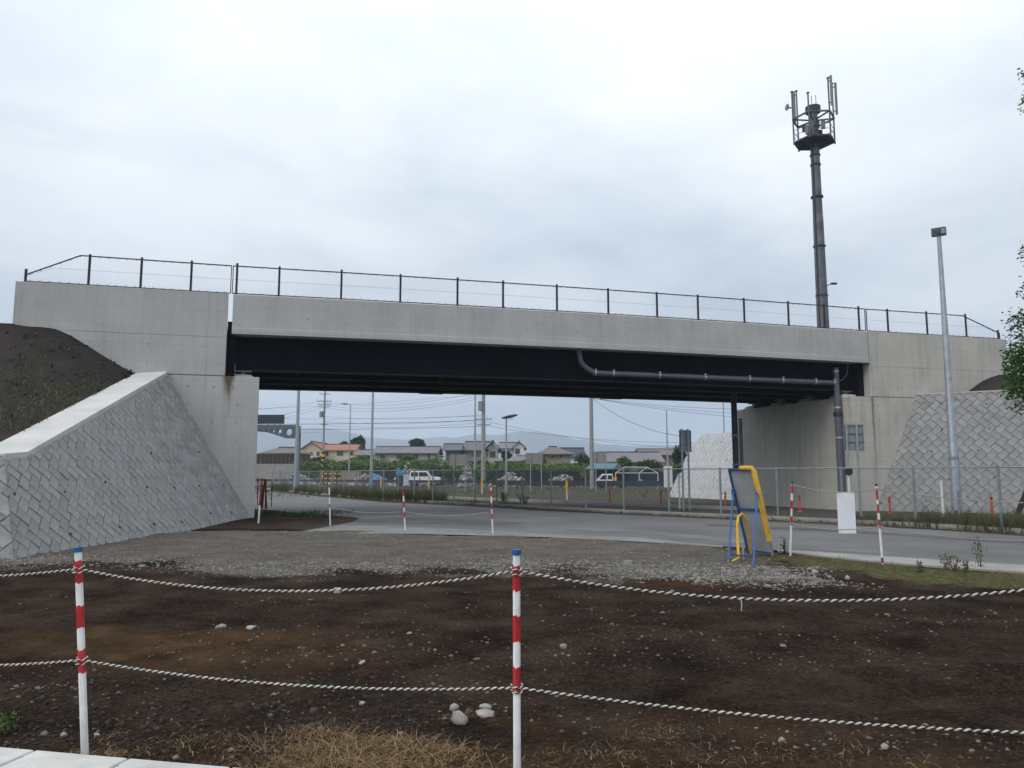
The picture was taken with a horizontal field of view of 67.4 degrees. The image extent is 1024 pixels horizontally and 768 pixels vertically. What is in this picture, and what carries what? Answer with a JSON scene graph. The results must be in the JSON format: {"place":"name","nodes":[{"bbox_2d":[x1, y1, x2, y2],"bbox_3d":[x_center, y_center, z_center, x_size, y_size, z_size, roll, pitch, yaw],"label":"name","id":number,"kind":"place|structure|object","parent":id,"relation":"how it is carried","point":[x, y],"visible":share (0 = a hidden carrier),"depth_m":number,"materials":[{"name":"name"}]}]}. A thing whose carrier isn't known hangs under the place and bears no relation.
{"place":"outdoors","nodes":[
{"label":"outdoors","id":0,"kind":"place"},
{"bbox_2d":[0,323,130,441],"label":"earth slope","id":1,"kind":"structure","parent":0,"point":[64,362],"depth_m":23.29,"materials":[{"name":"soil"}]},
{"bbox_2d":[0,327,105,434],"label":"slope weeds","id":2,"kind":"object","parent":1,"relation":"on","point":[44,385],"visible":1,"depth_m":21.64,"materials":[{"name":"green plant"}]},
{"bbox_2d":[1,328,134,421],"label":"slope clods","id":3,"kind":"object","parent":1,"relation":"on","point":[126,375],"visible":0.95,"depth_m":24.48,"materials":[{"name":"soil"}]},
{"bbox_2d":[255,464,293,484],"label":"garden wall","id":4,"kind":"structure","parent":0,"point":[263,471],"depth_m":111.17,"materials":[{"name":"concrete"}]},
{"bbox_2d":[259,447,313,463],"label":"house","id":5,"kind":"structure","parent":0,"point":[284,450],"depth_m":150.83,"materials":[{"name":"beige paint"}]},
{"bbox_2d":[301,441,327,478],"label":"house","id":6,"kind":"structure","parent":0,"point":[314,447],"depth_m":164.96,"materials":[{"name":"beige paint"}]},
{"bbox_2d":[321,444,362,479],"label":"house","id":7,"kind":"structure","parent":0,"point":[337,452],"depth_m":166.87,"materials":[{"name":"beige paint"}]},
{"bbox_2d":[214,722,512,767],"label":"dry grass","id":8,"kind":"structure","parent":0,"point":[358,758],"depth_m":4.34,"materials":[{"name":"brown plant"}]},
{"bbox_2d":[373,446,442,471],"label":"house","id":9,"kind":"structure","parent":0,"point":[392,453],"depth_m":150.60,"materials":[{"name":"beige paint"}]},
{"bbox_2d":[0,530,858,587],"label":"gravel","id":10,"kind":"structure","parent":0,"point":[395,567],"depth_m":13.65,"materials":[{"name":"grey gravel"}]},
{"bbox_2d":[93,717,815,767],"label":"green grass","id":11,"kind":"structure","parent":0,"point":[478,753],"depth_m":4.56,"materials":[{"name":"green plant"}]},
{"bbox_2d":[256,428,692,463],"bbox_3d":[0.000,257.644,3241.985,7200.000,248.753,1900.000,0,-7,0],"label":"mountains","id":12,"kind":"structure","parent":0,"point":[533,442],"depth_m":3224.03,"materials":[{"name":"grey"}]},
{"bbox_2d":[460,441,501,474],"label":"house","id":13,"kind":"structure","parent":0,"point":[468,447],"depth_m":150.86,"materials":[{"name":"beige paint"}]},
{"bbox_2d":[485,440,500,476],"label":"house","id":14,"kind":"structure","parent":0,"point":[492,453],"depth_m":146.10,"materials":[{"name":"beige paint"}]},
{"bbox_2d":[0,475,1023,767],"bbox_3d":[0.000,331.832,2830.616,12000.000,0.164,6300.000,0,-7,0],"label":"ground","id":15,"kind":"structure","parent":0,"point":[340,611],"depth_m":7.12,"materials":[{"name":"soil"}]},
{"bbox_2d":[0,458,13,558],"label":"retaining wall","id":16,"kind":"structure","parent":15,"relation":"on","point":[6,547],"depth_m":14.79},
{"bbox_2d":[0,710,28,734],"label":"kerb weed","id":17,"kind":"object","parent":15,"relation":"on","point":[5,721],"visible":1,"depth_m":4.85,"materials":[{"name":"green plant"}]},
{"bbox_2d":[73,547,88,754],"bbox_3d":[-2.532,1.689,4.520,0.175,1.437,0.048,1,-7,-13],"label":"marker post","id":18,"kind":"object","parent":15,"relation":"on","point":[80,626],"visible":1,"depth_m":4.52,"materials":[{"name":"white paint"}]},
{"bbox_2d":[0,747,228,767],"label":"kerb stones","id":19,"kind":"object","parent":15,"relation":"on","point":[16,758],"visible":1,"depth_m":4.14,"materials":[{"name":"concrete"}]},
{"bbox_2d":[0,375,250,558],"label":"retaining wall","id":20,"kind":"structure","parent":15,"relation":"on","point":[142,463],"depth_m":20.12,"materials":[{"name":"grey concrete"}]},
{"bbox_2d":[0,371,167,459],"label":"wall coping","id":21,"kind":"object","parent":20,"relation":"on","point":[33,439],"depth_m":19.83,"materials":[{"name":"concrete"}]},
{"bbox_2d":[12,281,258,517],"bbox_3d":[-14.247,1.304,30.166,8.513,8.400,8.404,2,-7,-15],"label":"bridge abutment","id":22,"kind":"object","parent":15,"relation":"on","point":[180,337],"visible":0.63,"depth_m":26.77,"materials":[{"name":"concrete"}]},
{"bbox_2d":[24,254,231,293],"bbox_3d":[-13.305,-3.884,26.826,6.615,1.163,0.140,2,-7,-15],"label":"parapet fence","id":23,"kind":"object","parent":22,"relation":"on","point":[26,273],"visible":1,"depth_m":26.85,"materials":[{"name":"grey metal"}]},
{"bbox_2d":[226,294,868,406],"bbox_3d":[1.557,-0.930,34.872,27.819,3.010,8.400,2,-7,-15],"label":"bridge span","id":24,"kind":"object","parent":22,"relation":"on","point":[295,343],"visible":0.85,"depth_m":31.30,"materials":[{"name":"concrete"}]},
{"bbox_2d":[232,263,865,330],"bbox_3d":[3.003,-3.390,31.353,27.190,1.225,0.140,2,-7,-16],"label":"parapet fence","id":25,"kind":"object","parent":24,"relation":"on","point":[502,291],"visible":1,"depth_m":30.78,"materials":[{"name":"grey metal"}]},
{"bbox_2d":[576,349,848,491],"bbox_3d":[8.989,1.896,32.889,13.169,7.056,0.380,2,-7,-15],"label":"drain pipe","id":26,"kind":"object","parent":24,"relation":"attached to","point":[837,412],"visible":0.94,"depth_m":33.72,"materials":[{"name":"metal"}]},
{"bbox_2d":[0,674,448,748],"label":"soil clods","id":27,"kind":"object","parent":15,"relation":"on","point":[220,709],"visible":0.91,"depth_m":5.08,"materials":[{"name":"brown soil"}]},
{"bbox_2d":[261,479,267,508],"bbox_3d":[-10.889,4.831,33.808,0.358,1.304,0.184,0,-7,0],"label":"scaffold bundle","id":28,"kind":"object","parent":15,"relation":"on","point":[264,486],"visible":0.92,"depth_m":33.77,"materials":[{"name":"metal"}]},
{"bbox_2d":[257,415,300,480],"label":"sign gantry","id":29,"kind":"object","parent":15,"relation":"on","point":[271,419],"visible":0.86,"depth_m":71.80,"materials":[{"name":"metal"}]},
{"bbox_2d":[256,454,309,475],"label":"board fence","id":30,"kind":"object","parent":15,"relation":"on","point":[269,459],"visible":0.32,"depth_m":115.45,"materials":[{"name":"grey metal"}]},
{"bbox_2d":[292,391,299,491],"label":"steel pole","id":31,"kind":"object","parent":15,"relation":"on","point":[296,458],"visible":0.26,"depth_m":65.75,"materials":[{"name":"grey metal"}]},
{"bbox_2d":[254,508,354,517],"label":"fence weeds","id":32,"kind":"object","parent":15,"relation":"on","point":[308,514],"visible":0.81,"depth_m":29.50,"materials":[{"name":"green plant"}]},
{"bbox_2d":[317,391,331,479],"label":"utility pole","id":33,"kind":"object","parent":15,"relation":"on","point":[321,413],"visible":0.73,"depth_m":117.90,"materials":[{"name":"concrete"}]},
{"bbox_2d":[341,471,360,485],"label":"storage box","id":34,"kind":"object","parent":15,"relation":"on","point":[350,475],"visible":0.5,"depth_m":102.58,"materials":[{"name":"beige paint"}]},
{"bbox_2d":[348,435,365,448],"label":"garden tree","id":35,"kind":"object","parent":15,"relation":"on","point":[359,440],"visible":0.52,"depth_m":183.70,"materials":[{"name":"green plant"}]},
{"bbox_2d":[370,392,373,487],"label":"steel pole","id":36,"kind":"object","parent":15,"relation":"on","point":[371,447],"visible":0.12,"depth_m":75.73,"materials":[{"name":"grey metal"}]},
{"bbox_2d":[368,472,441,484],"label":"shade net","id":37,"kind":"object","parent":15,"relation":"on","point":[393,474],"visible":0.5,"depth_m":105.22,"materials":[{"name":"black fabric"}]},
{"bbox_2d":[388,462,427,486],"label":"rubble heap","id":38,"kind":"object","parent":15,"relation":"on","point":[408,473],"visible":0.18,"depth_m":98.71,"materials":[{"name":"grey stone"}]},
{"bbox_2d":[409,471,440,485],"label":"parked car","id":39,"kind":"object","parent":15,"relation":"on","point":[427,474],"visible":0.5,"depth_m":90.62,"materials":[{"name":"white metal"}]},
{"bbox_2d":[300,457,589,483],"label":"vineyard","id":40,"kind":"object","parent":15,"relation":"on","point":[393,464],"visible":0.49,"depth_m":113.47,"materials":[{"name":"green plant"}]},
{"bbox_2d":[442,443,463,478],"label":"house","id":41,"kind":"structure","parent":15,"relation":"on","point":[452,448],"depth_m":147.47,"materials":[{"name":"grey paint"}]},
{"bbox_2d":[449,454,468,491],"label":"road sign","id":42,"kind":"object","parent":15,"relation":"on","point":[458,459],"visible":0.84,"depth_m":69.70,"materials":[{"name":"grey metal"}]},
{"bbox_2d":[451,710,467,724],"bbox_3d":[-0.345,2.172,4.987,0.138,0.104,0.101,-3,-7,21],"label":"stone","id":43,"kind":"object","parent":15,"relation":"on","point":[458,717],"visible":0.98,"depth_m":4.95,"materials":[{"name":"grey stone"}]},
{"bbox_2d":[256,477,674,488],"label":"guard rail","id":44,"kind":"object","parent":15,"relation":"on","point":[613,484],"visible":0.45,"depth_m":83.79,"materials":[{"name":"metal"}]},
{"bbox_2d":[457,465,476,486],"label":"rubble heap","id":45,"kind":"object","parent":15,"relation":"on","point":[467,476],"visible":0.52,"depth_m":92.94,"materials":[{"name":"grey stone"}]},
{"bbox_2d":[255,485,681,497],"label":"verge grass","id":46,"kind":"structure","parent":15,"relation":"on","point":[534,487],"depth_m":69.28,"materials":[{"name":"green plant"}]},
{"bbox_2d":[473,395,476,489],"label":"steel pole","id":47,"kind":"object","parent":15,"relation":"on","point":[475,433],"visible":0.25,"depth_m":77.88,"materials":[{"name":"grey metal"}]},
{"bbox_2d":[476,395,491,487],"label":"utility pole","id":48,"kind":"object","parent":15,"relation":"on","point":[481,406],"visible":0.75,"depth_m":87.81,"materials":[{"name":"concrete"}]},
{"bbox_2d":[476,708,494,717],"bbox_3d":[-0.185,2.195,5.114,0.131,0.048,0.134,4,-8,-28],"label":"stone","id":49,"kind":"object","parent":15,"relation":"on","point":[484,712],"visible":1,"depth_m":5.09,"materials":[{"name":"grey stone"}]},
{"bbox_2d":[290,525,722,546],"bbox_3d":[-0.344,3.974,20.342,11.692,0.001,3.898,-2,-7,18],"label":"road apron","id":50,"kind":"object","parent":15,"relation":"on","point":[401,530],"visible":0.95,"depth_m":20.87,"materials":[{"name":"concrete"}]},
{"bbox_2d":[502,414,516,493],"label":"street lamp","id":51,"kind":"object","parent":15,"relation":"on","point":[510,417],"visible":0.87,"depth_m":61.75,"materials":[{"name":"grey metal"}]},
{"bbox_2d":[488,472,532,486],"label":"rubble heap","id":52,"kind":"object","parent":15,"relation":"on","point":[509,475],"visible":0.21,"depth_m":96.76,"materials":[{"name":"grey stone"}]},
{"bbox_2d":[0,593,1023,767],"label":"soil clods","id":53,"kind":"object","parent":15,"relation":"on","point":[599,730],"visible":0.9,"depth_m":5.32,"materials":[{"name":"brown soil"}]},
{"bbox_2d":[0,570,1023,766],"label":"soil stones","id":54,"kind":"object","parent":15,"relation":"on","point":[45,733],"visible":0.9,"depth_m":6.04,"materials":[{"name":"grey stone"}]},
{"bbox_2d":[512,549,520,767],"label":"marker post","id":55,"kind":"object","parent":15,"relation":"on","point":[516,553],"visible":1,"depth_m":4.05,"materials":[{"name":"white paint"}]},
{"bbox_2d":[0,655,1023,733],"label":"rope","id":56,"kind":"object","parent":55,"relation":"attached to","point":[521,687],"visible":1,"depth_m":4.02,"materials":[{"name":"white fabric"}]},
{"bbox_2d":[0,564,1023,610],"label":"rope","id":57,"kind":"object","parent":55,"relation":"attached to","point":[337,590],"visible":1,"depth_m":4.09,"materials":[{"name":"white fabric"}]},
{"bbox_2d":[525,453,542,491],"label":"road sign","id":58,"kind":"object","parent":15,"relation":"on","point":[533,458],"visible":0.9,"depth_m":69.69,"materials":[{"name":"grey metal"}]},
{"bbox_2d":[490,472,578,480],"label":"shade net","id":59,"kind":"object","parent":15,"relation":"on","point":[536,477],"visible":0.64,"depth_m":99.26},
{"bbox_2d":[543,474,583,486],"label":"rubble heap","id":60,"kind":"object","parent":15,"relation":"on","point":[563,478],"visible":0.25,"depth_m":94.68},
{"bbox_2d":[575,452,589,480],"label":"garden bush","id":61,"kind":"object","parent":15,"relation":"on","point":[581,459],"visible":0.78,"depth_m":118.88,"materials":[{"name":"green plant"}]},
{"bbox_2d":[589,398,593,488],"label":"utility pole","id":62,"kind":"object","parent":15,"relation":"on","point":[591,409],"visible":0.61,"depth_m":81.70,"materials":[{"name":"concrete"}]},
{"bbox_2d":[447,496,736,509],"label":"kerb","id":63,"kind":"structure","parent":15,"relation":"on","point":[627,504],"depth_m":39.20,"materials":[{"name":"concrete"}]},
{"bbox_2d":[592,451,606,491],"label":"road sign","id":64,"kind":"object","parent":15,"relation":"on","point":[599,457],"visible":0.85,"depth_m":69.70,"materials":[{"name":"grey metal"}]},
{"bbox_2d":[614,455,633,471],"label":"garden bush","id":65,"kind":"object","parent":15,"relation":"on","point":[624,461],"visible":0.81,"depth_m":116.86,"materials":[{"name":"green plant"}]},
{"bbox_2d":[268,488,1023,533],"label":"kerb","id":66,"kind":"structure","parent":15,"relation":"on","point":[831,520],"depth_m":28.61,"materials":[{"name":"concrete"}]},
{"bbox_2d":[269,482,1023,532],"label":"grass","id":67,"kind":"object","parent":15,"relation":"on","point":[865,518],"visible":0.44,"depth_m":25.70,"materials":[{"name":"green plant"}]},
{"bbox_2d":[272,465,1023,527],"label":"fence","id":68,"kind":"object","parent":15,"relation":"on","point":[996,467],"visible":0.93,"depth_m":29.94,"materials":[{"name":"grey metal"}]},
{"bbox_2d":[618,472,677,480],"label":"shade net","id":69,"kind":"object","parent":15,"relation":"on","point":[643,474],"visible":0.29,"depth_m":99.24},
{"bbox_2d":[633,459,662,471],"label":"garden bush","id":70,"kind":"object","parent":15,"relation":"on","point":[650,464],"visible":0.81,"depth_m":113.66,"materials":[{"name":"green plant"}]},
{"bbox_2d":[282,483,1023,527],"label":"fence","id":71,"kind":"object","parent":15,"relation":"on","point":[693,511],"visible":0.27,"depth_m":26.91,"materials":[{"name":"metal"}]},
{"bbox_2d":[664,410,672,489],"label":"steel pole","id":72,"kind":"object","parent":15,"relation":"on","point":[666,476],"visible":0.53,"depth_m":73.30,"materials":[{"name":"grey metal"}]},
{"bbox_2d":[672,445,686,464],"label":"garden tree","id":73,"kind":"object","parent":15,"relation":"on","point":[676,456],"visible":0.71,"depth_m":119.02,"materials":[{"name":"green plant"}]},
{"bbox_2d":[679,429,691,509],"bbox_3d":[7.896,3.890,34.711,0.666,3.716,0.145,4,-8,-28],"label":"road sign","id":74,"kind":"object","parent":15,"relation":"on","point":[684,440],"visible":0.85,"depth_m":34.73,"materials":[{"name":"grey metal"}]},
{"bbox_2d":[483,556,900,598],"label":"gravel","id":75,"kind":"structure","parent":15,"relation":"on","point":[778,571],"depth_m":12.38,"materials":[{"name":"grey gravel"}]},
{"bbox_2d":[670,432,732,499],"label":"retaining wall","id":76,"kind":"structure","parent":15,"relation":"on","point":[712,450],"depth_m":50.81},
{"bbox_2d":[730,393,743,505],"bbox_3d":[11.053,3.172,37.547,0.647,5.601,0.333,2,-7,-18],"label":"drain pipe","id":77,"kind":"object","parent":15,"relation":"on","point":[735,463],"visible":0.56,"depth_m":37.55,"materials":[{"name":"black metal"}]},
{"bbox_2d":[727,466,773,564],"bbox_3d":[4.368,2.442,14.529,0.820,1.790,1.920,-4,-8,31],"label":"board stand","id":78,"kind":"object","parent":15,"relation":"on","point":[746,492],"visible":0.99,"depth_m":14.93,"materials":[{"name":"metal"}]},
{"bbox_2d":[789,482,793,555],"bbox_3d":[5.437,2.728,14.949,0.158,1.626,0.050,0,-7,0],"label":"marker post","id":79,"kind":"object","parent":15,"relation":"on","point":[791,513],"visible":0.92,"depth_m":14.95,"materials":[{"name":"white paint"}]},
{"bbox_2d":[789,522,1023,540],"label":"rope","id":80,"kind":"object","parent":79,"relation":"attached to","point":[908,531],"visible":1,"depth_m":13.03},
{"bbox_2d":[790,483,1023,502],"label":"rope","id":81,"kind":"object","parent":79,"relation":"attached to","point":[908,493],"visible":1,"depth_m":13.04,"materials":[{"name":"white fabric"}]},
{"bbox_2d":[837,493,855,533],"bbox_3d":[6.163,2.354,14.150,0.325,0.793,0.021,0,-7,0],"label":"hanging plate","id":82,"kind":"object","parent":81,"relation":"hanging from","point":[846,510],"visible":0.94,"depth_m":14.15,"materials":[{"name":"white metal"}]},
{"bbox_2d":[785,75,837,327],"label":"antenna mast","id":83,"kind":"object","parent":15,"relation":"on","point":[815,141],"visible":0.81,"depth_m":63.91,"materials":[{"name":"metal"}]},
{"bbox_2d":[843,423,864,515],"bbox_3d":[13.199,3.317,29.475,0.763,3.642,0.145,0,-7,0],"label":"road sign","id":84,"kind":"object","parent":15,"relation":"on","point":[853,435],"visible":0.76,"depth_m":29.62,"materials":[{"name":"grey metal"}]},
{"bbox_2d":[737,331,1007,510],"bbox_3d":[17.942,2.346,39.093,9.613,8.400,8.404,2,-7,-15],"label":"bridge abutment","id":85,"kind":"object","parent":15,"relation":"on","point":[901,371],"visible":0.65,"depth_m":35.55,"materials":[{"name":"concrete"}]},
{"bbox_2d":[866,309,999,338],"bbox_3d":[19.820,-2.814,36.013,7.630,1.166,0.140,2,-7,-15],"label":"parapet fence","id":86,"kind":"object","parent":85,"relation":"on","point":[927,323],"visible":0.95,"depth_m":35.88,"materials":[{"name":"grey metal"}]},
{"bbox_2d":[724,549,1023,588],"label":"bank grass","id":87,"kind":"structure","parent":15,"relation":"on","point":[1017,575],"depth_m":12.16,"materials":[{"name":"green plant"}]},
{"bbox_2d":[875,484,883,563],"bbox_3d":[6.395,2.550,13.354,0.088,1.610,0.050,0,-7,0],"label":"marker post","id":88,"kind":"object","parent":15,"relation":"on","point":[879,524],"visible":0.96,"depth_m":13.35,"materials":[{"name":"white paint"}]},
{"bbox_2d":[778,549,1023,573],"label":"curb","id":89,"kind":"structure","parent":15,"relation":"on","point":[987,567],"depth_m":13.77,"materials":[{"name":"concrete"}]},
{"bbox_2d":[931,227,961,514],"bbox_3d":[16.310,-0.480,28.733,0.510,11.013,0.396,-5,-8,35],"label":"lamp post","id":90,"kind":"object","parent":15,"relation":"on","point":[938,233],"visible":0.93,"depth_m":28.59,"materials":[{"name":"metal"}]},
{"bbox_2d":[876,391,1023,513],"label":"retaining wall","id":91,"kind":"structure","parent":15,"relation":"on","point":[989,429],"depth_m":33.26,"materials":[{"name":"grey concrete"}]},
{"bbox_2d":[999,68,1023,415],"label":"broadleaf tree","id":92,"kind":"object","parent":15,"relation":"on","point":[1016,372],"visible":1,"depth_m":15.16,"materials":[{"name":"green plant"}]},
{"bbox_2d":[0,0,1023,445],"label":"sky","id":93,"kind":"structure","parent":0,"point":[627,145],"materials":[{"name":"white"}]},
{"bbox_2d":[498,442,526,457],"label":"house","id":94,"kind":"structure","parent":0,"point":[501,445],"depth_m":176.26,"materials":[{"name":"white paint"}]},
{"bbox_2d":[512,441,525,456],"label":"house","id":95,"kind":"structure","parent":0,"point":[519,448],"depth_m":170.89,"materials":[{"name":"white paint"}]},
{"bbox_2d":[70,708,1023,767],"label":"dry grass","id":96,"kind":"structure","parent":0,"point":[108,754],"depth_m":4.40,"materials":[{"name":"beige plant"}]},
{"bbox_2d":[538,446,574,466],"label":"house","id":97,"kind":"structure","parent":0,"point":[552,455],"depth_m":140.09,"materials":[{"name":"beige paint"}]},
{"bbox_2d":[559,447,584,462],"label":"house","id":98,"kind":"structure","parent":0,"point":[576,450],"depth_m":157.09,"materials":[{"name":"white paint"}]},
{"bbox_2d":[586,463,621,480],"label":"open shed","id":99,"kind":"structure","parent":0,"point":[608,465],"depth_m":98.47,"materials":[{"name":"teal metal"}]},
{"bbox_2d":[598,451,665,471],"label":"house","id":100,"kind":"structure","parent":0,"point":[633,456],"depth_m":132.38,"materials":[{"name":"brown paint"}]},
{"bbox_2d":[254,490,1023,564],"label":"road","id":101,"kind":"structure","parent":0,"point":[934,548],"depth_m":22.48,"materials":[{"name":"grey asphalt"}]},
{"bbox_2d":[354,517,520,524],"bbox_3d":[-2.602,4.620,25.860,6.654,0.001,3.668,-4,-8,28],"label":"road patch","id":102,"kind":"object","parent":101,"relation":"on","point":[431,520],"visible":0.96,"depth_m":25.70,"materials":[{"name":"grey asphalt"}]},
{"bbox_2d":[410,512,576,519],"bbox_3d":[-0.951,5.067,29.690,8.608,0.001,1.912,-4,-8,32],"label":"road patch","id":103,"kind":"object","parent":101,"relation":"on","point":[473,514],"visible":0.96,"depth_m":30.10,"materials":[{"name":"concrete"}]},
{"bbox_2d":[562,527,896,554],"bbox_3d":[4.761,3.829,19.081,1.558,0.001,9.714,5,-8,-38],"label":"road patch","id":104,"kind":"object","parent":101,"relation":"on","point":[723,539],"visible":0.85,"depth_m":18.97,"materials":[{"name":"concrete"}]},
{"bbox_2d":[706,524,1023,542],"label":"road patch","id":105,"kind":"object","parent":101,"relation":"on","point":[867,532],"visible":0.71,"depth_m":20.55,"materials":[{"name":"grey asphalt"}]},
{"bbox_2d":[635,448,686,471],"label":"house","id":106,"kind":"structure","parent":0,"point":[663,452],"depth_m":161.32,"materials":[{"name":"grey paint"}]},
{"bbox_2d":[970,374,1023,390],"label":"earth slope","id":107,"kind":"structure","parent":0,"point":[992,383],"depth_m":35.43,"materials":[{"name":"soil"}]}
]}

